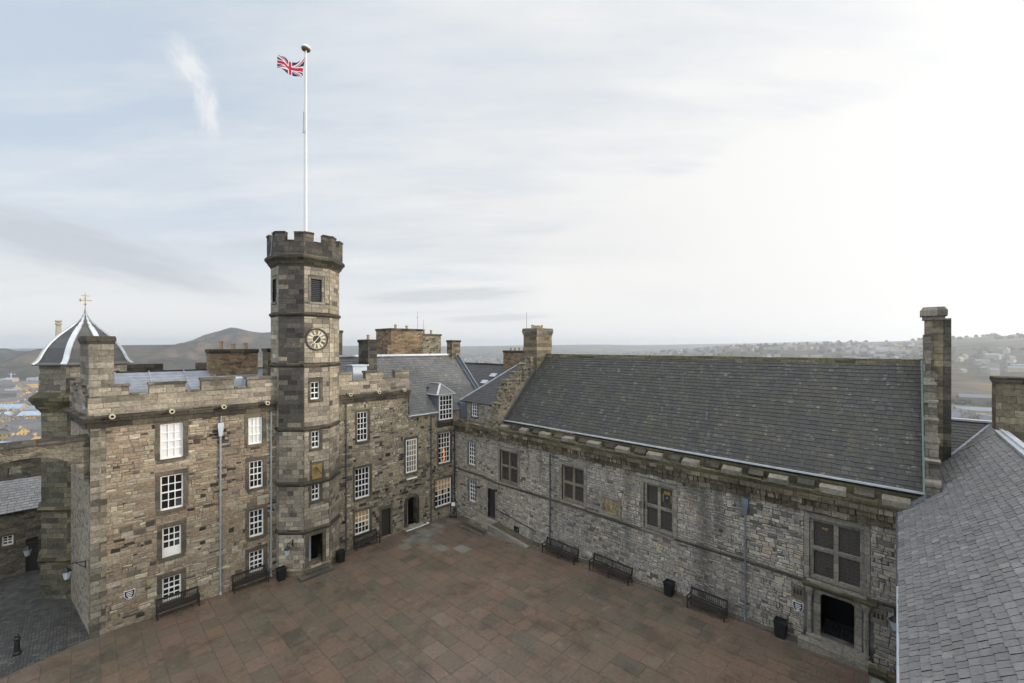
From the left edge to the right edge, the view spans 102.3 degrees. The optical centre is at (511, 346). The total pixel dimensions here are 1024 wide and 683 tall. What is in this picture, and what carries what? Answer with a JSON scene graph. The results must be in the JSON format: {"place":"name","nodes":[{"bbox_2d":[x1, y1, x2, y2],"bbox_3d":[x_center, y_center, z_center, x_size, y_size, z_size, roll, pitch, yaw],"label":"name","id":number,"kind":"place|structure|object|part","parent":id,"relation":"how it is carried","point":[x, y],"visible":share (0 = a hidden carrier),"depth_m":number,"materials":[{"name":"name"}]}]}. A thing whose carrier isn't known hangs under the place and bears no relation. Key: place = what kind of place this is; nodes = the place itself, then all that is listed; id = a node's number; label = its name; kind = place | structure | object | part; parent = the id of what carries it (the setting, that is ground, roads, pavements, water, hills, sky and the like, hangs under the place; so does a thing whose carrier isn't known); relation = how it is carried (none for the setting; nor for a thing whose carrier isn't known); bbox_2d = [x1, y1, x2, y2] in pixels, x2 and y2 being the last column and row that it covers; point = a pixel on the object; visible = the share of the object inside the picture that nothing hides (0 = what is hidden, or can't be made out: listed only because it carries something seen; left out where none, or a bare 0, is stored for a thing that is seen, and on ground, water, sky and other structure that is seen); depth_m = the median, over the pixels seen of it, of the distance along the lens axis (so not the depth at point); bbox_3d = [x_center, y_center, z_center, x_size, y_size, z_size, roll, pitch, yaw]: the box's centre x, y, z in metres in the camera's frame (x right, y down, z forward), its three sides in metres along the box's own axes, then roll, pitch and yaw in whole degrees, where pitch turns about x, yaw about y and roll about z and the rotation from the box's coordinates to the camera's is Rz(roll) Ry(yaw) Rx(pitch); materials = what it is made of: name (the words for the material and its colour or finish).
{"place":"outdoors","nodes":[
{"label":"outdoors","id":0,"kind":"place"},
{"bbox_2d":[0,522,853,677],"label":"cobbled lane","id":1,"kind":"structure","parent":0,"point":[44,628],"depth_m":22.52,"materials":[{"name":"grey stone"}]},
{"bbox_2d":[12,634,21,656],"bbox_3d":[-24.579,14.758,20.469,0.300,1.020,0.300,0,0,44],"label":"bollard","id":2,"kind":"object","parent":1,"relation":"on","point":[17,650],"visible":1,"depth_m":20.41,"materials":[{"name":"black metal"}]},
{"bbox_2d":[0,476,40,578],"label":"lane house","id":3,"kind":"structure","parent":1,"relation":"on","point":[20,519],"depth_m":27.85,"materials":[{"name":"grey stone"}]},
{"bbox_2d":[0,532,15,549],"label":"window","id":4,"kind":"structure","parent":3,"relation":"in","point":[8,539],"depth_m":27.35,"materials":[{"name":"white paint"}]},
{"bbox_2d":[26,537,37,571],"bbox_3d":[-32.801,14.225,28.165,0.080,2.450,0.550,0,0,44],"label":"door","id":5,"kind":"structure","parent":3,"relation":"in","point":[31,561],"depth_m":28.15,"materials":[{"name":"paint"}]},
{"bbox_2d":[0,458,40,480],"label":"battery wall","id":6,"kind":"structure","parent":1,"relation":"on","point":[30,467],"depth_m":30.80,"materials":[{"name":"grey stone"}]},
{"bbox_2d":[0,434,88,481],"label":"gate arch","id":7,"kind":"structure","parent":1,"relation":"on","point":[73,449],"depth_m":20.93,"materials":[{"name":"beige stone"}]},
{"bbox_2d":[28,293,132,598],"bbox_3d":[-28.027,6.225,27.066,5.045,19.550,4.720,0,0,44],"label":"stair turret","id":8,"kind":"object","parent":1,"relation":"on","point":[57,361],"visible":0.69,"depth_m":25.09,"materials":[{"name":"stone"}]},
{"bbox_2d":[22,541,40,556],"bbox_3d":[-29.787,12.519,25.654,0.460,0.822,0.909,0,0,24],"label":"wall lantern","id":9,"kind":"object","parent":8,"relation":"attached to","point":[27,549],"depth_m":25.36,"materials":[{"name":"grey glass"}]},
{"bbox_2d":[62,336,277,637],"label":"palace block","id":10,"kind":"structure","parent":1,"relation":"on","point":[175,493],"depth_m":24.23,"materials":[{"name":"stone"}]},
{"bbox_2d":[61,560,85,580],"bbox_3d":[-23.417,11.919,22.015,0.460,0.822,0.909,0,0,36],"label":"wall lantern","id":11,"kind":"object","parent":10,"relation":"attached to","point":[66,572],"depth_m":21.77,"materials":[{"name":"white glass"}]},
{"bbox_2d":[124,588,134,599],"bbox_3d":[-21.092,13.662,22.731,0.035,0.529,0.460,0,0,44],"label":"shield sign","id":12,"kind":"object","parent":10,"relation":"attached to","point":[129,594],"visible":1,"depth_m":22.72,"materials":[{"name":"white metal"}]},
{"bbox_2d":[155,419,187,463],"bbox_3d":[-19.893,5.434,24.104,0.253,2.452,1.500,0,0,44],"label":"window","id":13,"kind":"structure","parent":10,"relation":"in","point":[171,437],"depth_m":24.15,"materials":[{"name":"white paint"}]},
{"bbox_2d":[155,468,187,514],"bbox_3d":[-19.889,8.424,24.107,0.257,2.412,1.490,0,0,44],"label":"window","id":14,"kind":"structure","parent":10,"relation":"in","point":[171,487],"depth_m":24.14,"materials":[{"name":"white paint"}]},
{"bbox_2d":[157,519,185,562],"bbox_3d":[-19.897,11.299,24.101,0.255,2.122,1.310,0,0,44],"label":"window","id":15,"kind":"structure","parent":10,"relation":"in","point":[171,537],"depth_m":24.13,"materials":[{"name":"white paint"}]},
{"bbox_2d":[157,568,185,606],"bbox_3d":[-19.901,14.034,24.105,0.267,1.812,1.310,0,0,44],"label":"window","id":16,"kind":"structure","parent":10,"relation":"in","point":[173,582],"depth_m":24.13,"materials":[{"name":"white paint"}]},
{"bbox_2d":[244,413,265,447],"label":"window","id":17,"kind":"structure","parent":10,"relation":"in","point":[253,423],"depth_m":27.20,"materials":[{"name":"white paint"}]},
{"bbox_2d":[245,455,266,492],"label":"window","id":18,"kind":"structure","parent":10,"relation":"in","point":[256,467],"depth_m":27.25,"materials":[{"name":"white paint"}]},
{"bbox_2d":[245,503,267,541],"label":"window","id":19,"kind":"structure","parent":10,"relation":"in","point":[254,519],"depth_m":27.25,"materials":[{"name":"white paint"}]},
{"bbox_2d":[245,544,267,576],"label":"window","id":20,"kind":"structure","parent":10,"relation":"in","point":[254,558],"depth_m":27.25,"materials":[{"name":"white paint"}]},
{"bbox_2d":[264,231,344,582],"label":"clock tower","id":21,"kind":"structure","parent":1,"relation":"on","point":[304,315],"depth_m":27.89,"materials":[{"name":"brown stone"}]},
{"bbox_2d":[284,539,293,556],"bbox_3d":[-14.580,13.169,26.988,0.460,0.822,0.909,0,0,-1],"label":"wall lantern","id":22,"kind":"object","parent":21,"relation":"attached to","point":[287,548],"depth_m":26.68,"materials":[{"name":"black metal"}]},
{"bbox_2d":[301,44,310,230],"bbox_3d":[-14.861,-14.005,29.727,0.660,15.410,0.660,0,0,44],"label":"flagpole","id":23,"kind":"object","parent":21,"relation":"on","point":[306,48],"visible":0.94,"depth_m":29.66,"materials":[{"name":"white metal"}]},
{"bbox_2d":[277,55,304,77],"bbox_3d":[-15.460,-19.940,28.896,0.202,1.787,1.863,0,0,34],"label":"flag","id":24,"kind":"object","parent":23,"relation":"attached to","point":[288,67],"visible":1,"depth_m":28.95,"materials":[{"name":"multicoloured fabric"}]},
{"bbox_2d":[308,379,321,401],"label":"window","id":25,"kind":"structure","parent":21,"relation":"in","point":[313,384],"depth_m":28.32,"materials":[{"name":"white paint"}]},
{"bbox_2d":[309,429,321,451],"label":"window","id":26,"kind":"structure","parent":21,"relation":"in","point":[313,435],"depth_m":28.36,"materials":[{"name":"white paint"}]},
{"bbox_2d":[309,483,321,504],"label":"window","id":27,"kind":"structure","parent":21,"relation":"in","point":[314,491],"depth_m":28.36,"materials":[{"name":"white paint"}]},
{"bbox_2d":[305,528,325,567],"bbox_3d":[-13.902,13.810,28.689,1.340,2.540,1.340,0,0,44],"label":"doorway","id":28,"kind":"structure","parent":21,"relation":"in","point":[310,538],"depth_m":28.64,"materials":[{"name":"grey stone"}]},
{"bbox_2d":[339,330,478,550],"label":"palace range","id":29,"kind":"structure","parent":1,"relation":"on","point":[398,415],"depth_m":35.00,"materials":[{"name":"stone"}]},
{"bbox_2d":[355,409,369,443],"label":"window","id":30,"kind":"structure","parent":29,"relation":"in","point":[361,425],"depth_m":32.55,"materials":[{"name":"white paint"}]},
{"bbox_2d":[353,463,371,501],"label":"window","id":31,"kind":"structure","parent":29,"relation":"in","point":[361,475],"depth_m":32.52,"materials":[{"name":"white paint"}]},
{"bbox_2d":[353,506,371,537],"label":"window","id":32,"kind":"structure","parent":29,"relation":"in","point":[361,516],"depth_m":32.52,"materials":[{"name":"white paint"}]},
{"bbox_3d":[-10.428,14.300,33.953,0.225,2.500,1.200,0,0,44],"label":"doorway","id":33,"kind":"part","parent":29,"relation":"part of","materials":[{"name":"paint"}]},
{"bbox_2d":[375,311,441,353],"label":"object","id":34,"kind":"structure","parent":29,"relation":"on","point":[396,340],"depth_m":44.65,"materials":[{"name":"stone"}]},
{"bbox_2d":[404,436,417,475],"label":"window","id":35,"kind":"structure","parent":29,"relation":"in","point":[416,437],"depth_m":35.59,"materials":[{"name":"white paint"}]},
{"bbox_3d":[-8.608,14.328,35.751,1.745,3.345,2.275,0,0,44],"label":"arched doorway","id":36,"kind":"part","parent":29,"relation":"part of","materials":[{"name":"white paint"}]},
{"bbox_2d":[434,474,452,510],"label":"window","id":37,"kind":"structure","parent":29,"relation":"in","point":[443,486],"depth_m":38.21,"materials":[{"name":"white paint"}]},
{"bbox_2d":[437,429,451,466],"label":"window","id":38,"kind":"structure","parent":29,"relation":"in","point":[443,437],"depth_m":38.26,"materials":[{"name":"white paint"}]},
{"bbox_2d":[453,362,521,520],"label":"corner house","id":39,"kind":"structure","parent":1,"relation":"on","point":[476,452],"depth_m":37.54,"materials":[{"name":"stone"}]},
{"bbox_2d":[467,440,475,467],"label":"window","id":40,"kind":"structure","parent":39,"relation":"in","point":[472,445],"depth_m":37.49,"materials":[{"name":"white paint"}]},
{"bbox_2d":[467,477,476,505],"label":"window","id":41,"kind":"structure","parent":39,"relation":"in","point":[473,483],"depth_m":37.41,"materials":[{"name":"white paint"}]},
{"bbox_2d":[471,403,477,416],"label":"window","id":42,"kind":"structure","parent":39,"relation":"in","point":[474,407],"depth_m":38.98,"materials":[{"name":"white paint"}]},
{"bbox_2d":[486,484,496,519],"bbox_3d":[-1.692,13.335,35.533,1.300,2.770,0.230,0,0,44],"label":"doorway","id":43,"kind":"structure","parent":39,"relation":"in","point":[492,497],"depth_m":35.61,"materials":[{"name":"paint"}]},
{"bbox_2d":[464,348,572,433],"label":"house","id":44,"kind":"structure","parent":1,"relation":"on","point":[483,373],"depth_m":48.76,"materials":[{"name":"stone"}]},
{"bbox_2d":[491,306,950,673],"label":"great hall","id":45,"kind":"structure","parent":1,"relation":"on","point":[760,492],"depth_m":23.12,"materials":[{"name":"stone"}]},
{"bbox_2d":[498,446,519,488],"bbox_3d":[-0.210,9.900,34.130,2.480,3.080,0.470,0,0,44],"label":"mullioned window","id":46,"kind":"structure","parent":45,"relation":"in","point":[510,458],"depth_m":34.15,"materials":[{"name":"stone"}]},
{"bbox_2d":[559,460,586,508],"bbox_3d":[4.437,9.825,29.643,2.360,2.970,0.470,0,0,44],"label":"mullioned window","id":47,"kind":"structure","parent":45,"relation":"in","point":[574,488],"depth_m":29.67,"materials":[{"name":"stone"}]},
{"bbox_2d":[640,477,676,540],"bbox_3d":[9.004,9.820,25.231,2.300,3.240,0.470,0,0,44],"label":"mullioned window","id":48,"kind":"structure","parent":45,"relation":"in","point":[658,499],"depth_m":25.26,"materials":[{"name":"grey glass"}]},
{"bbox_2d":[793,600,802,611],"bbox_3d":[14.013,12.751,20.197,0.440,0.506,0.035,0,0,44],"label":"shield sign","id":49,"kind":"object","parent":45,"relation":"attached to","point":[797,606],"visible":1,"depth_m":20.20,"materials":[{"name":"white metal"}]},
{"bbox_2d":[804,511,869,599],"bbox_3d":[15.162,9.630,19.285,2.420,3.300,0.470,0,0,44],"label":"mullioned window","id":50,"kind":"structure","parent":45,"relation":"in","point":[839,551],"depth_m":19.26,"materials":[{"name":"grey glass"}]},
{"bbox_2d":[798,578,876,671],"bbox_3d":[15.646,13.070,19.714,2.840,3.660,2.900,0,0,44],"label":"doorway","id":51,"kind":"structure","parent":45,"relation":"in","point":[843,608],"depth_m":19.20,"materials":[{"name":"grey stone"}]},
{"bbox_2d":[888,608,895,631],"bbox_3d":[16.234,11.519,17.458,0.460,0.822,0.909,0,0,44],"label":"wall lantern","id":52,"kind":"object","parent":45,"relation":"attached to","point":[892,619],"depth_m":17.24,"materials":[{"name":"black metal"}]},
{"bbox_2d":[896,376,1023,682],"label":"building","id":53,"kind":"structure","parent":1,"relation":"on","point":[960,563],"depth_m":11.32,"materials":[{"name":"stone"}]},
{"bbox_2d":[0,514,902,682],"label":"paving","id":54,"kind":"structure","parent":0,"point":[629,659],"depth_m":21.28,"materials":[{"name":"brown stone"}]},
{"bbox_2d":[155,586,199,620],"bbox_3d":[-19.377,14.851,23.925,0.677,0.978,1.970,0,0,44],"label":"garden bench","id":55,"kind":"object","parent":54,"relation":"on","point":[177,604],"visible":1,"depth_m":23.95,"materials":[{"name":"brown wood"}]},
{"bbox_2d":[231,564,268,593],"bbox_3d":[-16.841,14.916,26.551,0.677,0.978,1.970,0,0,44],"label":"garden bench","id":56,"kind":"object","parent":54,"relation":"on","point":[247,580],"visible":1,"depth_m":26.62,"materials":[{"name":"brown wood"}]},
{"bbox_2d":[275,565,286,581],"bbox_3d":[-15.256,15.005,27.244,0.546,0.791,0.546,0,0,44],"label":"litter bin","id":57,"kind":"object","parent":54,"relation":"on","point":[280,573],"visible":1,"depth_m":27.12,"materials":[{"name":"black metal"}]},
{"bbox_2d":[335,548,345,562],"bbox_3d":[-12.328,15.045,29.629,0.546,0.791,0.546,0,0,44],"label":"litter bin","id":58,"kind":"object","parent":54,"relation":"on","point":[340,555],"visible":1,"depth_m":29.50,"materials":[{"name":"black metal"}]},
{"bbox_2d":[353,528,380,550],"bbox_3d":[-11.354,15.058,32.233,0.677,0.978,1.970,0,0,44],"label":"garden bench","id":59,"kind":"object","parent":54,"relation":"on","point":[357,542],"visible":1,"depth_m":32.27,"materials":[{"name":"brown wood"}]},
{"bbox_2d":[450,498,456,517],"bbox_3d":[-5.401,14.805,37.954,0.696,1.754,0.300,0,0,-7],"label":"notice stand","id":60,"kind":"object","parent":54,"relation":"on","point":[452,504],"visible":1,"depth_m":37.92,"materials":[{"name":"black metal"}]},
{"bbox_2d":[458,509,535,548],"bbox_3d":[-1.314,14.858,33.693,7.302,2.285,1.974,0,0,44],"label":"entrance landing","id":61,"kind":"object","parent":54,"relation":"on","point":[480,524],"visible":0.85,"depth_m":33.86,"materials":[{"name":"grey stone"}]},
{"bbox_2d":[542,536,578,564],"bbox_3d":[3.425,14.525,29.387,2.870,0.978,0.677,0,0,44],"label":"long bench","id":62,"kind":"object","parent":54,"relation":"on","point":[562,552],"visible":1,"depth_m":29.40,"materials":[{"name":"brown wood"}]},
{"bbox_2d":[589,552,632,585],"bbox_3d":[6.338,14.304,26.573,2.870,0.978,0.677,0,0,44],"label":"long bench","id":63,"kind":"object","parent":54,"relation":"on","point":[627,577],"visible":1,"depth_m":26.58,"materials":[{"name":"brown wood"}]},
{"bbox_2d":[663,578,675,596],"bbox_3d":[9.251,14.204,24.263,0.546,0.791,0.546,0,0,44],"label":"litter bin","id":64,"kind":"object","parent":54,"relation":"on","point":[669,586],"visible":1,"depth_m":24.14,"materials":[{"name":"black metal"}]},
{"bbox_2d":[686,586,727,622],"bbox_3d":[10.618,13.986,22.440,1.970,0.978,0.677,0,0,44],"label":"garden bench","id":65,"kind":"object","parent":54,"relation":"on","point":[719,610],"visible":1,"depth_m":22.46,"materials":[{"name":"brown wood"}]},
{"bbox_2d":[773,615,787,638],"bbox_3d":[13.280,13.902,20.373,0.546,0.791,0.546,0,0,44],"label":"litter bin","id":66,"kind":"object","parent":54,"relation":"on","point":[780,627],"visible":1,"depth_m":20.25,"materials":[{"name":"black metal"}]},
{"bbox_2d":[868,663,895,682],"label":"wall","id":67,"kind":"structure","parent":54,"relation":"on","point":[877,674],"depth_m":16.16,"materials":[{"name":"grey stone"}]},
{"bbox_2d":[0,327,1023,406],"bbox_3d":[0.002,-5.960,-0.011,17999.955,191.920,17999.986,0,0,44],"label":"terrain","id":68,"kind":"structure","parent":0,"point":[191,353],"depth_m":1568.13,"materials":[{"name":"grey plant"}]},
{"bbox_2d":[0,412,11,421],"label":"city house","id":69,"kind":"structure","parent":68,"relation":"on","point":[5,417],"depth_m":429.09,"materials":[{"name":"stone"}]},
{"bbox_2d":[0,411,12,415],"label":"city house","id":70,"kind":"structure","parent":68,"relation":"on","point":[8,413],"depth_m":481.88,"materials":[{"name":"stone"}]},
{"bbox_2d":[0,419,13,427],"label":"city house","id":71,"kind":"structure","parent":68,"relation":"on","point":[2,424],"depth_m":415.92,"materials":[{"name":"stone"}]},
{"bbox_2d":[3,378,18,381],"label":"city house","id":72,"kind":"structure","parent":68,"relation":"on","point":[11,379],"depth_m":942.32,"materials":[{"name":"stone"}]},
{"bbox_2d":[0,381,22,390],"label":"city house","id":73,"kind":"structure","parent":68,"relation":"on","point":[8,384],"depth_m":793.02,"materials":[{"name":"stone"}]},
{"bbox_2d":[1,385,21,390],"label":"city house","id":74,"kind":"structure","parent":68,"relation":"on","point":[13,387],"depth_m":788.19,"materials":[{"name":"stone"}]},
{"bbox_2d":[0,389,24,397],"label":"city house","id":75,"kind":"structure","parent":68,"relation":"on","point":[8,394],"depth_m":644.95,"materials":[{"name":"stone"}]},
{"bbox_2d":[0,395,24,403],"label":"city house","id":76,"kind":"structure","parent":68,"relation":"on","point":[10,400],"depth_m":561.03,"materials":[{"name":"stone"}]},
{"bbox_2d":[0,426,29,440],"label":"city house","id":77,"kind":"structure","parent":68,"relation":"on","point":[19,430],"depth_m":353.44,"materials":[{"name":"stone"}]},
{"bbox_2d":[0,404,29,410],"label":"city house","id":78,"kind":"structure","parent":68,"relation":"on","point":[9,406],"depth_m":504.84,"materials":[{"name":"stone"}]},
{"bbox_2d":[12,415,27,418],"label":"city house","id":79,"kind":"structure","parent":68,"relation":"on","point":[24,417],"depth_m":442.58,"materials":[{"name":"stone"}]},
{"bbox_2d":[1,422,40,431],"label":"city house","id":80,"kind":"structure","parent":68,"relation":"on","point":[36,425],"depth_m":366.33,"materials":[{"name":"stone"}]},
{"bbox_2d":[3,433,40,441],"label":"city house","id":81,"kind":"structure","parent":68,"relation":"on","point":[12,437],"depth_m":347.41,"materials":[{"name":"stone"}]},
{"bbox_2d":[14,400,33,405],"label":"city house","id":82,"kind":"structure","parent":68,"relation":"on","point":[18,402],"depth_m":528.33,"materials":[{"name":"stone"}]},
{"bbox_2d":[8,417,40,426],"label":"city house","id":83,"kind":"structure","parent":68,"relation":"on","point":[17,421],"depth_m":377.85,"materials":[{"name":"stone"}]},
{"bbox_2d":[13,408,37,416],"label":"city house","id":84,"kind":"structure","parent":68,"relation":"on","point":[15,414],"depth_m":483.90,"materials":[{"name":"stone"}]},
{"bbox_2d":[15,379,38,387],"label":"city house","id":85,"kind":"structure","parent":68,"relation":"on","point":[34,384],"depth_m":840.22,"materials":[{"name":"stone"}]},
{"bbox_2d":[17,411,40,418],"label":"city house","id":86,"kind":"structure","parent":68,"relation":"on","point":[32,414],"depth_m":447.88,"materials":[{"name":"stone"}]},
{"bbox_2d":[27,387,37,391],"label":"city house","id":87,"kind":"structure","parent":68,"relation":"on","point":[31,389],"depth_m":721.00,"materials":[{"name":"stone"}]},
{"bbox_2d":[27,429,40,436],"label":"city house","id":88,"kind":"structure","parent":68,"relation":"on","point":[38,431],"depth_m":362.46,"materials":[{"name":"stone"}]},
{"bbox_2d":[3,342,1023,419],"bbox_3d":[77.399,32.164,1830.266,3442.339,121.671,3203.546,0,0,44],"label":"town walls","id":89,"kind":"structure","parent":68,"relation":"on","point":[987,370],"depth_m":1472.83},
{"bbox_2d":[0,341,1023,420],"bbox_3d":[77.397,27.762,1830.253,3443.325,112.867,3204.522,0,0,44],"label":"town roofs","id":90,"kind":"structure","parent":89,"relation":"on","point":[956,412],"depth_m":1155.74,"materials":[{"name":"grey"}]},
{"bbox_2d":[9,333,1023,475],"bbox_3d":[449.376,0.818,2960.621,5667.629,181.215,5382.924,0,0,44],"label":"woodland","id":91,"kind":"object","parent":68,"relation":"on","point":[17,469],"visible":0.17,"depth_m":1818.73,"materials":[{"name":"green plant"}]},
{"bbox_2d":[962,412,978,419],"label":"city house","id":92,"kind":"structure","parent":68,"relation":"on","point":[969,415],"depth_m":447.44,"materials":[{"name":"stone"}]},
{"bbox_2d":[0,0,1023,348],"label":"sky","id":93,"kind":"structure","parent":0,"point":[603,172],"materials":[{"name":"white"}]},
{"bbox_2d":[951,404,991,407],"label":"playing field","id":94,"kind":"structure","parent":0,"point":[952,405],"depth_m":613.97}
]}

